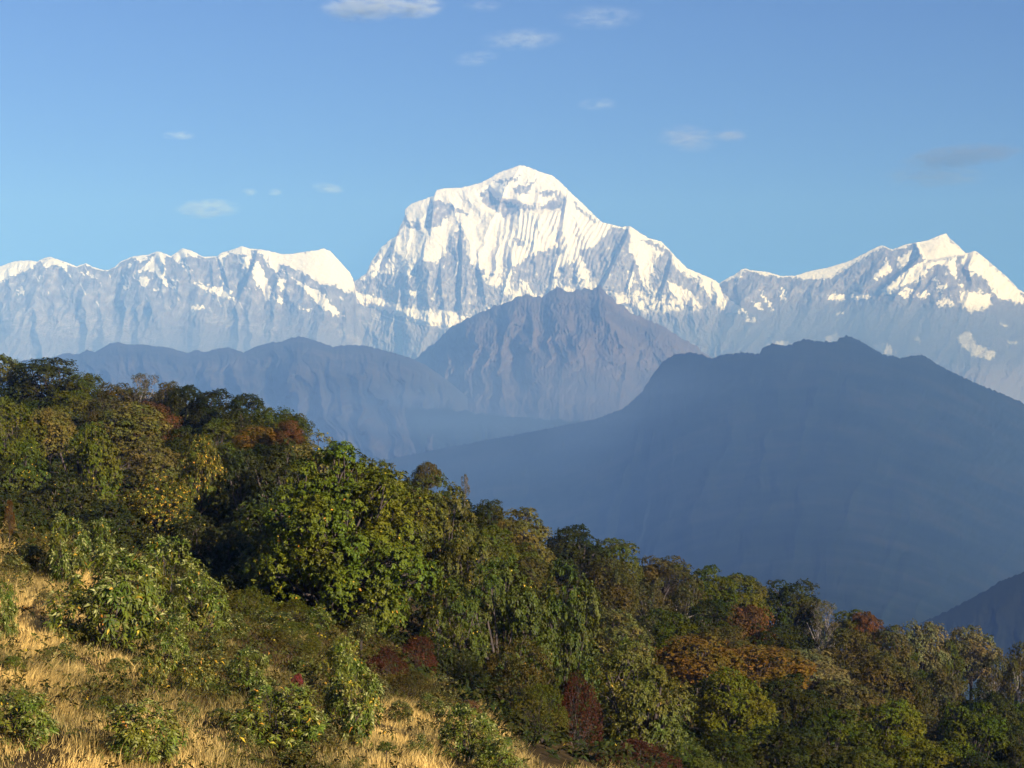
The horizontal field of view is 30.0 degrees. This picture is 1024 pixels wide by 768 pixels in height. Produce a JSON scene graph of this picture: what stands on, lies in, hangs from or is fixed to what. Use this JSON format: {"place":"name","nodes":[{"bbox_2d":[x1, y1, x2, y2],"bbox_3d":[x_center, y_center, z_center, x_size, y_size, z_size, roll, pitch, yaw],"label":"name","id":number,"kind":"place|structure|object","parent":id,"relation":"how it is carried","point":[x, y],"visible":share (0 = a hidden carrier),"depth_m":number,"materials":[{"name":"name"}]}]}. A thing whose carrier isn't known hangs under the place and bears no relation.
{"place":"outdoors","nodes":[
{"label":"outdoors","id":0,"kind":"place"},
{"bbox_2d":[0,246,371,362],"bbox_3d":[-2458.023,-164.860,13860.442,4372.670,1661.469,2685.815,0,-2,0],"label":"snow mountain","id":1,"kind":"structure","parent":0,"point":[242,299],"depth_m":13344.81,"materials":[{"name":"white snow"}]},
{"bbox_2d":[0,336,469,463],"bbox_3d":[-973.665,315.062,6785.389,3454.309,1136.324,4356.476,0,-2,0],"label":"hills","id":2,"kind":"structure","parent":0,"point":[348,393],"depth_m":7448.58,"materials":[{"name":"blue stone"}]},
{"bbox_2d":[382,406,583,453],"bbox_3d":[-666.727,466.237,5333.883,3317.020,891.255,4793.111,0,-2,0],"label":"hills","id":3,"kind":"structure","parent":0,"point":[449,427],"depth_m":6819.03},
{"bbox_2d":[0,424,1014,767],"bbox_3d":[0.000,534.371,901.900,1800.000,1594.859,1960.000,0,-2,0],"label":"hillside","id":4,"kind":"structure","parent":0,"point":[536,750],"depth_m":37.48,"materials":[{"name":"plant"}]},
{"bbox_2d":[0,582,19,640],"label":"rhododendron shrub","id":5,"kind":"object","parent":4,"relation":"on","point":[7,617],"visible":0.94,"depth_m":37.76,"materials":[{"name":"green plant"}]},
{"bbox_2d":[0,395,47,462],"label":"broadleaf tree","id":6,"kind":"object","parent":4,"relation":"on","point":[8,444],"visible":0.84,"depth_m":95.73,"materials":[{"name":"green plant"}]},
{"bbox_2d":[0,685,61,751],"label":"rhododendron shrub","id":7,"kind":"object","parent":4,"relation":"on","point":[23,720],"visible":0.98,"depth_m":29.15,"materials":[{"name":"green plant"}]},
{"bbox_2d":[0,439,61,500],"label":"rhododendron tree","id":8,"kind":"object","parent":4,"relation":"on","point":[26,472],"visible":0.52,"depth_m":79.42,"materials":[{"name":"green plant"}]},
{"bbox_2d":[0,357,90,416],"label":"broadleaf tree","id":9,"kind":"object","parent":4,"relation":"on","point":[44,398],"visible":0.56,"depth_m":134.83,"materials":[{"name":"green plant"}]},
{"bbox_2d":[15,405,80,463],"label":"broadleaf tree","id":10,"kind":"object","parent":4,"relation":"on","point":[52,444],"visible":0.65,"depth_m":97.41,"materials":[{"name":"green plant"}]},
{"bbox_2d":[16,469,110,525],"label":"rhododendron tree","id":11,"kind":"object","parent":4,"relation":"on","point":[85,494],"visible":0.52,"depth_m":71.29,"materials":[{"name":"green plant"}]},
{"bbox_2d":[38,510,91,584],"bbox_3d":[-11.444,5.205,48.910,1.302,3.932,1.288,-2,-3,43],"label":"rhododendron shrub","id":12,"kind":"object","parent":4,"relation":"on","point":[66,562],"visible":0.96,"depth_m":48.76,"materials":[{"name":"green plant"}]},
{"bbox_2d":[44,390,104,435],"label":"broadleaf tree","id":13,"kind":"object","parent":4,"relation":"on","point":[76,413],"visible":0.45,"depth_m":117.30,"materials":[{"name":"green plant"}]},
{"bbox_2d":[51,421,132,512],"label":"rhododendron tree","id":14,"kind":"object","parent":4,"relation":"on","point":[88,451],"visible":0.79,"depth_m":78.67,"materials":[{"name":"green plant"}]},
{"bbox_2d":[78,517,121,576],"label":"rhododendron shrub","id":15,"kind":"object","parent":4,"relation":"on","point":[99,539],"visible":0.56,"depth_m":51.77,"materials":[{"name":"green plant"}]},
{"bbox_2d":[41,542,166,653],"bbox_3d":[-8.441,5.616,39.891,2.459,4.600,2.212,-1,-2,17],"label":"rhododendron shrub","id":16,"kind":"object","parent":4,"relation":"on","point":[100,592],"visible":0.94,"depth_m":39.63,"materials":[{"name":"green plant"}]},
{"bbox_2d":[72,502,148,549],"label":"rhododendron tree","id":17,"kind":"object","parent":4,"relation":"on","point":[113,517],"visible":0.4,"depth_m":65.38,"materials":[{"name":"green plant"}]},
{"bbox_2d":[87,401,173,471],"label":"broadleaf tree","id":18,"kind":"object","parent":4,"relation":"on","point":[116,432],"visible":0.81,"depth_m":98.97,"materials":[{"name":"green plant"}]},
{"bbox_2d":[102,697,191,766],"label":"rhododendron shrub","id":19,"kind":"object","parent":4,"relation":"on","point":[128,737],"visible":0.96,"depth_m":30.09,"materials":[{"name":"green plant"}]},
{"bbox_2d":[116,435,188,495],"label":"rhododendron tree","id":20,"kind":"object","parent":4,"relation":"on","point":[160,458],"visible":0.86,"depth_m":81.38,"materials":[{"name":"green plant"}]},
{"bbox_2d":[118,467,195,538],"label":"rhododendron tree","id":21,"kind":"object","parent":4,"relation":"on","point":[154,517],"visible":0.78,"depth_m":69.30,"materials":[{"name":"green plant"}]},
{"bbox_2d":[143,612,190,676],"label":"rhododendron shrub","id":22,"kind":"object","parent":4,"relation":"on","point":[171,623],"visible":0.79,"depth_m":38.70,"materials":[{"name":"green plant"}]},
{"bbox_2d":[132,534,208,612],"bbox_3d":[-8.827,5.811,48.941,2.133,3.945,1.613,2,-3,-37],"label":"rhododendron shrub","id":23,"kind":"object","parent":4,"relation":"on","point":[159,571],"visible":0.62,"depth_m":48.90,"materials":[{"name":"green plant"}]},
{"bbox_2d":[158,384,214,440],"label":"broadleaf tree","id":24,"kind":"object","parent":4,"relation":"on","point":[185,397],"visible":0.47,"depth_m":126.22,"materials":[{"name":"green plant"}]},
{"bbox_2d":[152,507,227,569],"bbox_3d":[-10.678,6.436,63.870,2.624,4.682,2.329,2,-3,-43],"label":"rhododendron tree","id":25,"kind":"object","parent":4,"relation":"on","point":[193,524],"visible":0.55,"depth_m":63.53,"materials":[{"name":"green plant"}]},
{"bbox_2d":[157,568,231,635],"bbox_3d":[-7.561,6.113,45.794,1.740,3.457,1.897,1,-2,-31],"label":"rhododendron shrub","id":26,"kind":"object","parent":4,"relation":"on","point":[209,598],"visible":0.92,"depth_m":45.63,"materials":[{"name":"green plant"}]},
{"bbox_2d":[174,651,219,699],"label":"rhododendron shrub","id":27,"kind":"object","parent":4,"relation":"on","point":[192,673],"visible":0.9,"depth_m":36.68,"materials":[{"name":"green plant"}]},
{"bbox_2d":[167,432,229,537],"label":"rhododendron tree","id":28,"kind":"object","parent":4,"relation":"on","point":[204,492],"visible":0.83,"depth_m":72.61,"materials":[{"name":"green plant"}]},
{"bbox_2d":[186,388,241,442],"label":"broadleaf tree","id":29,"kind":"object","parent":4,"relation":"on","point":[204,413],"visible":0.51,"depth_m":124.56,"materials":[{"name":"green plant"}]},
{"bbox_2d":[190,418,242,462],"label":"broadleaf tree","id":30,"kind":"object","parent":4,"relation":"on","point":[222,445],"visible":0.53,"depth_m":101.69,"materials":[{"name":"green plant"}]},
{"bbox_2d":[201,524,265,581],"bbox_3d":[-8.963,6.987,61.776,2.152,4.879,1.839,-1,-2,35],"label":"rhododendron tree","id":31,"kind":"object","parent":4,"relation":"on","point":[229,560],"visible":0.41,"depth_m":61.68,"materials":[{"name":"green plant"}]},
{"bbox_2d":[204,447,279,536],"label":"rhododendron tree","id":32,"kind":"object","parent":4,"relation":"on","point":[231,488],"visible":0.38,"depth_m":73.58,"materials":[{"name":"green plant"}]},
{"bbox_2d":[215,393,268,440],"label":"broadleaf tree","id":33,"kind":"object","parent":4,"relation":"on","point":[243,418],"visible":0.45,"depth_m":120.23,"materials":[{"name":"green plant"}]},
{"bbox_2d":[222,646,270,694],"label":"rhododendron shrub","id":34,"kind":"object","parent":4,"relation":"on","point":[246,670],"visible":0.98,"depth_m":37.65,"materials":[{"name":"green plant"}]},
{"bbox_2d":[224,682,331,751],"bbox_3d":[-4.141,6.482,33.921,1.952,2.372,1.506,0,-2,0],"label":"rhododendron shrub","id":35,"kind":"object","parent":4,"relation":"on","point":[309,710],"visible":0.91,"depth_m":33.81,"materials":[{"name":"green plant"}]},
{"bbox_2d":[242,438,313,541],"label":"rhododendron tree","id":36,"kind":"object","parent":4,"relation":"on","point":[260,484],"visible":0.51,"depth_m":69.51,"materials":[{"name":"green plant"}]},
{"bbox_2d":[259,621,321,654],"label":"bush","id":37,"kind":"object","parent":4,"relation":"on","point":[311,643],"visible":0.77,"depth_m":47.54,"materials":[{"name":"green plant"}]},
{"bbox_2d":[0,517,646,767],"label":"weeds","id":38,"kind":"object","parent":4,"relation":"on","point":[253,642],"visible":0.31,"depth_m":39.42,"materials":[{"name":"yellow plant"}]},
{"bbox_2d":[235,441,443,638],"bbox_3d":[-5.213,7.499,57.508,6.433,11.610,6.844,0,-2,0],"label":"rhododendron tree","id":39,"kind":"object","parent":4,"relation":"on","point":[329,573],"visible":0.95,"depth_m":56.23,"materials":[{"name":"green plant"}]},
{"bbox_2d":[318,633,367,689],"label":"rhododendron shrub","id":40,"kind":"object","parent":4,"relation":"on","point":[340,647],"visible":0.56,"depth_m":41.70,"materials":[{"name":"green plant"}]},
{"bbox_2d":[319,650,386,747],"bbox_3d":[-3.060,6.878,36.325,1.257,3.612,1.315,-1,-2,16],"label":"rhododendron shrub","id":41,"kind":"object","parent":4,"relation":"on","point":[348,709],"visible":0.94,"depth_m":36.21,"materials":[{"name":"green plant"}]},
{"bbox_2d":[411,472,477,604],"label":"rhododendron tree","id":42,"kind":"object","parent":4,"relation":"on","point":[449,524],"visible":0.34,"depth_m":69.40,"materials":[{"name":"green plant"}]},
{"bbox_2d":[421,636,477,688],"bbox_3d":[-1.938,9.079,54.685,2.044,3.748,2.381,0,-2,0],"label":"rhododendron tree","id":43,"kind":"object","parent":4,"relation":"on","point":[441,657],"visible":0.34,"depth_m":54.52,"materials":[{"name":"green plant"}]},
{"bbox_2d":[413,576,498,671],"bbox_3d":[-1.757,9.151,59.762,2.711,6.295,2.384,0,-2,0],"label":"rhododendron tree","id":44,"kind":"object","parent":4,"relation":"on","point":[470,640],"visible":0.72,"depth_m":59.49,"materials":[{"name":"green plant"}]},
{"bbox_2d":[428,518,502,621],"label":"rhododendron tree","id":45,"kind":"object","parent":4,"relation":"on","point":[462,550],"visible":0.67,"depth_m":67.47,"materials":[{"name":"green plant"}]},
{"bbox_2d":[435,701,498,767],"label":"rhododendron shrub","id":46,"kind":"object","parent":4,"relation":"on","point":[461,712],"visible":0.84,"depth_m":37.52,"materials":[{"name":"green plant"}]},
{"bbox_2d":[469,524,520,574],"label":"broadleaf tree","id":47,"kind":"object","parent":4,"relation":"on","point":[485,531],"visible":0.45,"depth_m":91.35,"materials":[{"name":"green plant"}]},
{"bbox_2d":[0,404,993,767],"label":"undergrowth","id":48,"kind":"object","parent":4,"relation":"on","point":[610,746],"visible":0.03,"depth_m":57.46,"materials":[{"name":"green plant"}]},
{"bbox_2d":[472,735,529,767],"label":"rhododendron shrub","id":49,"kind":"object","parent":4,"relation":"on","point":[492,752],"visible":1,"depth_m":36.51,"materials":[{"name":"green plant"}]},
{"bbox_2d":[446,554,558,695],"bbox_3d":[-0.391,10.714,61.908,3.812,10.383,3.375,0,-2,0],"label":"rhododendron tree","id":50,"kind":"object","parent":4,"relation":"on","point":[525,599],"visible":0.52,"depth_m":61.65,"materials":[{"name":"green plant"}]},
{"bbox_2d":[484,631,559,725],"bbox_3d":[0.237,9.191,51.601,2.120,4.987,2.547,0,-2,0],"label":"bush","id":51,"kind":"object","parent":4,"relation":"on","point":[513,665],"visible":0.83,"depth_m":51.49,"materials":[{"name":"green plant"}]},
{"bbox_2d":[491,506,557,565],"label":"broadleaf tree","id":52,"kind":"object","parent":4,"relation":"on","point":[518,526],"visible":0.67,"depth_m":96.32,"materials":[{"name":"green plant"}]},
{"bbox_2d":[501,556,559,609],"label":"broadleaf tree","id":53,"kind":"object","parent":4,"relation":"on","point":[524,566],"visible":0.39,"depth_m":82.34,"materials":[{"name":"green plant"}]},
{"bbox_2d":[506,682,569,743],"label":"bush","id":54,"kind":"object","parent":4,"relation":"on","point":[562,713],"visible":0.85,"depth_m":47.46,"materials":[{"name":"green plant"}]},
{"bbox_2d":[525,558,604,713],"bbox_3d":[1.701,11.481,63.757,2.845,11.372,3.432,0,-2,0],"label":"rhododendron tree","id":55,"kind":"object","parent":4,"relation":"on","point":[574,629],"visible":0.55,"depth_m":63.13,"materials":[{"name":"green plant"}]},
{"bbox_2d":[549,669,604,752],"bbox_3d":[1.707,9.758,50.729,1.521,4.418,1.444,0,-2,0],"label":"bush","id":56,"kind":"object","parent":4,"relation":"on","point":[574,679],"visible":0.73,"depth_m":50.65,"materials":[{"name":"red plant"}]},
{"bbox_2d":[543,523,612,587],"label":"broadleaf tree","id":57,"kind":"object","parent":4,"relation":"on","point":[573,550],"visible":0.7,"depth_m":116.85,"materials":[{"name":"green plant"}]},
{"bbox_2d":[578,555,642,623],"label":"broadleaf tree","id":58,"kind":"object","parent":4,"relation":"on","point":[622,589],"visible":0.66,"depth_m":106.85,"materials":[{"name":"green plant"}]},
{"bbox_2d":[580,537,645,595],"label":"broadleaf tree","id":59,"kind":"object","parent":4,"relation":"on","point":[620,546],"visible":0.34,"depth_m":118.93,"materials":[{"name":"green plant"}]},
{"bbox_2d":[579,608,657,691],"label":"rhododendron tree","id":60,"kind":"object","parent":4,"relation":"on","point":[606,644],"visible":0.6,"depth_m":75.05,"materials":[{"name":"green plant"}]},
{"bbox_2d":[595,737,683,767],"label":"bush","id":61,"kind":"object","parent":4,"relation":"on","point":[643,745],"visible":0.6,"depth_m":49.65,"materials":[{"name":"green plant"}]},
{"bbox_2d":[588,634,696,760],"bbox_3d":[4.033,11.920,59.495,3.238,8.153,3.785,2,-3,-38],"label":"rhododendron tree","id":62,"kind":"object","parent":4,"relation":"on","point":[648,708],"visible":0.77,"depth_m":58.94,"materials":[{"name":"green plant"}]},
{"bbox_2d":[617,576,674,630],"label":"broadleaf tree","id":63,"kind":"object","parent":4,"relation":"on","point":[658,595],"visible":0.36,"depth_m":113.05,"materials":[{"name":"green plant"}]},
{"bbox_2d":[638,555,693,608],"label":"broadleaf tree","id":64,"kind":"object","parent":4,"relation":"on","point":[671,569],"visible":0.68,"depth_m":123.17,"materials":[{"name":"green plant"}]},
{"bbox_2d":[633,608,699,662],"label":"broadleaf tree","id":65,"kind":"object","parent":4,"relation":"on","point":[678,628],"visible":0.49,"depth_m":98.94,"materials":[{"name":"green plant"}]},
{"bbox_2d":[663,573,711,632],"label":"broadleaf tree","id":66,"kind":"object","parent":4,"relation":"on","point":[680,597],"visible":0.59,"depth_m":115.21,"materials":[{"name":"green plant"}]},
{"bbox_2d":[663,741,722,767],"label":"rhododendron tree","id":67,"kind":"object","parent":4,"relation":"on","point":[688,760],"visible":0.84,"depth_m":55.41,"materials":[{"name":"green plant"}]},
{"bbox_2d":[654,631,744,695],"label":"broadleaf tree","id":68,"kind":"object","parent":4,"relation":"on","point":[687,669],"visible":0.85,"depth_m":91.07,"materials":[{"name":"orange plant"}]},
{"bbox_2d":[673,598,741,667],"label":"broadleaf tree","id":69,"kind":"object","parent":4,"relation":"on","point":[711,619],"visible":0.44,"depth_m":107.06,"materials":[{"name":"green plant"}]},
{"bbox_2d":[677,564,739,620],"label":"broadleaf tree","id":70,"kind":"object","parent":4,"relation":"on","point":[710,585],"visible":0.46,"depth_m":124.65,"materials":[{"name":"green plant"}]},
{"bbox_2d":[690,729,756,767],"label":"broadleaf tree","id":71,"kind":"object","parent":4,"relation":"on","point":[730,742],"visible":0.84,"depth_m":65.33,"materials":[{"name":"green plant"}]},
{"bbox_2d":[686,665,781,757],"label":"broadleaf tree","id":72,"kind":"object","parent":4,"relation":"on","point":[724,693],"visible":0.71,"depth_m":78.74,"materials":[{"name":"green plant"}]},
{"bbox_2d":[713,572,776,623],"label":"broadleaf tree","id":73,"kind":"object","parent":4,"relation":"on","point":[747,596],"visible":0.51,"depth_m":126.64,"materials":[{"name":"green plant"}]},
{"bbox_2d":[721,601,776,655],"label":"broadleaf tree","id":74,"kind":"object","parent":4,"relation":"on","point":[744,620],"visible":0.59,"depth_m":111.08,"materials":[{"name":"brown plant"}]},
{"bbox_2d":[718,644,817,689],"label":"broadleaf tree","id":75,"kind":"object","parent":4,"relation":"on","point":[758,676],"visible":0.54,"depth_m":92.92,"materials":[{"name":"brown plant"}]},
{"bbox_2d":[739,621,809,664],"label":"broadleaf tree","id":76,"kind":"object","parent":4,"relation":"on","point":[784,640],"visible":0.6,"depth_m":110.47,"materials":[{"name":"green plant"}]},
{"bbox_2d":[720,723,843,767],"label":"broadleaf tree","id":77,"kind":"object","parent":4,"relation":"on","point":[797,759],"visible":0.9,"depth_m":72.98,"materials":[{"name":"green plant"}]},
{"bbox_2d":[735,673,839,753],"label":"broadleaf tree","id":78,"kind":"object","parent":4,"relation":"on","point":[785,705],"visible":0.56,"depth_m":84.66,"materials":[{"name":"green plant"}]},
{"bbox_2d":[753,578,828,651],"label":"broadleaf tree","id":79,"kind":"object","parent":4,"relation":"on","point":[793,604],"visible":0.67,"depth_m":130.39,"materials":[{"name":"green plant"}]},
{"bbox_2d":[761,647,856,703],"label":"broadleaf tree","id":80,"kind":"object","parent":4,"relation":"on","point":[831,671],"visible":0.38,"depth_m":102.93,"materials":[{"name":"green plant"}]},
{"bbox_2d":[796,600,841,659],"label":"bare tree","id":81,"kind":"object","parent":4,"relation":"on","point":[817,618],"visible":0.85,"depth_m":129.07,"materials":[{"name":"grey plant"}]},
{"bbox_2d":[785,706,878,767],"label":"broadleaf tree","id":82,"kind":"object","parent":4,"relation":"on","point":[837,724],"visible":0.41,"depth_m":85.02,"materials":[{"name":"green plant"}]},
{"bbox_2d":[805,679,886,738],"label":"broadleaf tree","id":83,"kind":"object","parent":4,"relation":"on","point":[856,703],"visible":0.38,"depth_m":100.68,"materials":[{"name":"green plant"}]},
{"bbox_2d":[815,628,885,690],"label":"broadleaf tree","id":84,"kind":"object","parent":4,"relation":"on","point":[859,642],"visible":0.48,"depth_m":122.49,"materials":[{"name":"green plant"}]},
{"bbox_2d":[820,745,895,767],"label":"broadleaf tree","id":85,"kind":"object","parent":4,"relation":"on","point":[851,760],"visible":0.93,"depth_m":75.19,"materials":[{"name":"green plant"}]},
{"bbox_2d":[846,651,918,718],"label":"broadleaf tree","id":86,"kind":"object","parent":4,"relation":"on","point":[877,663],"visible":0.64,"depth_m":114.52,"materials":[{"name":"green plant"}]},
{"bbox_2d":[863,624,917,678],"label":"broadleaf tree","id":87,"kind":"object","parent":4,"relation":"on","point":[905,653],"visible":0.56,"depth_m":132.93,"materials":[{"name":"green plant"}]},
{"bbox_2d":[847,698,936,767],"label":"broadleaf tree","id":88,"kind":"object","parent":4,"relation":"on","point":[888,738],"visible":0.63,"depth_m":90.92,"materials":[{"name":"green plant"}]},
{"bbox_2d":[881,673,937,741],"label":"broadleaf tree","id":89,"kind":"object","parent":4,"relation":"on","point":[922,705],"visible":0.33,"depth_m":114.71,"materials":[{"name":"green plant"}]},
{"bbox_2d":[903,619,951,674],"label":"broadleaf tree","id":90,"kind":"object","parent":4,"relation":"on","point":[926,638],"visible":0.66,"depth_m":138.77,"materials":[{"name":"green plant"}]},
{"bbox_2d":[892,738,963,767],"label":"broadleaf tree","id":91,"kind":"object","parent":4,"relation":"on","point":[929,762],"visible":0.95,"depth_m":82.99,"materials":[{"name":"green plant"}]},
{"bbox_2d":[911,665,967,737],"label":"broadleaf tree","id":92,"kind":"object","parent":4,"relation":"on","point":[955,695],"visible":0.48,"depth_m":122.40,"materials":[{"name":"green plant"}]},
{"bbox_2d":[934,700,1010,767],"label":"broadleaf tree","id":93,"kind":"object","parent":4,"relation":"on","point":[980,731],"visible":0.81,"depth_m":96.94,"materials":[{"name":"green plant"}]},
{"bbox_2d":[946,625,1002,699],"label":"broadleaf tree","id":94,"kind":"object","parent":4,"relation":"on","point":[975,663],"visible":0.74,"depth_m":142.56,"materials":[{"name":"green plant"}]},
{"bbox_2d":[952,686,1022,752],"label":"broadleaf tree","id":95,"kind":"object","parent":4,"relation":"on","point":[1009,713],"visible":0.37,"depth_m":120.86,"materials":[{"name":"green plant"}]},
{"bbox_2d":[986,725,1023,767],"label":"broadleaf tree","id":96,"kind":"object","parent":4,"relation":"on","point":[1008,755],"visible":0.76,"depth_m":96.83,"materials":[{"name":"green plant"}]},
{"bbox_2d":[998,641,1023,706],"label":"broadleaf tree","id":97,"kind":"object","parent":4,"relation":"on","point":[1012,673],"visible":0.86,"depth_m":138.84,"materials":[{"name":"green plant"}]},
{"bbox_2d":[0,0,1023,291],"label":"sky","id":98,"kind":"structure","parent":0,"point":[777,137],"materials":[{"name":"blue"}]},
{"bbox_2d":[354,165,725,358],"bbox_3d":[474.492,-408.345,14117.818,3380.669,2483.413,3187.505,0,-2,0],"label":"snow peak","id":99,"kind":"structure","parent":0,"point":[444,260],"depth_m":13720.31,"materials":[{"name":"white snow"}]},
{"bbox_2d":[414,285,711,421],"bbox_3d":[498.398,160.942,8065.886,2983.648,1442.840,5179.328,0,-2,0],"label":"hills","id":100,"kind":"structure","parent":0,"point":[583,354],"depth_m":8560.53,"materials":[{"name":"blue stone"}]},
{"bbox_2d":[367,335,1023,704],"bbox_3d":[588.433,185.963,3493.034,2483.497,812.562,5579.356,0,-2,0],"label":"hills","id":101,"kind":"structure","parent":0,"point":[847,473],"depth_m":4214.16,"materials":[{"name":"blue stone"}]},
{"bbox_2d":[720,234,1023,403],"bbox_3d":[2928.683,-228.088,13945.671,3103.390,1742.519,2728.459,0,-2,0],"label":"snow mountain","id":102,"kind":"structure","parent":0,"point":[945,301],"depth_m":13449.47,"materials":[{"name":"white snow"}]},
{"bbox_2d":[893,572,1023,692],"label":"hills","id":103,"kind":"structure","parent":0,"point":[996,611],"depth_m":1721.31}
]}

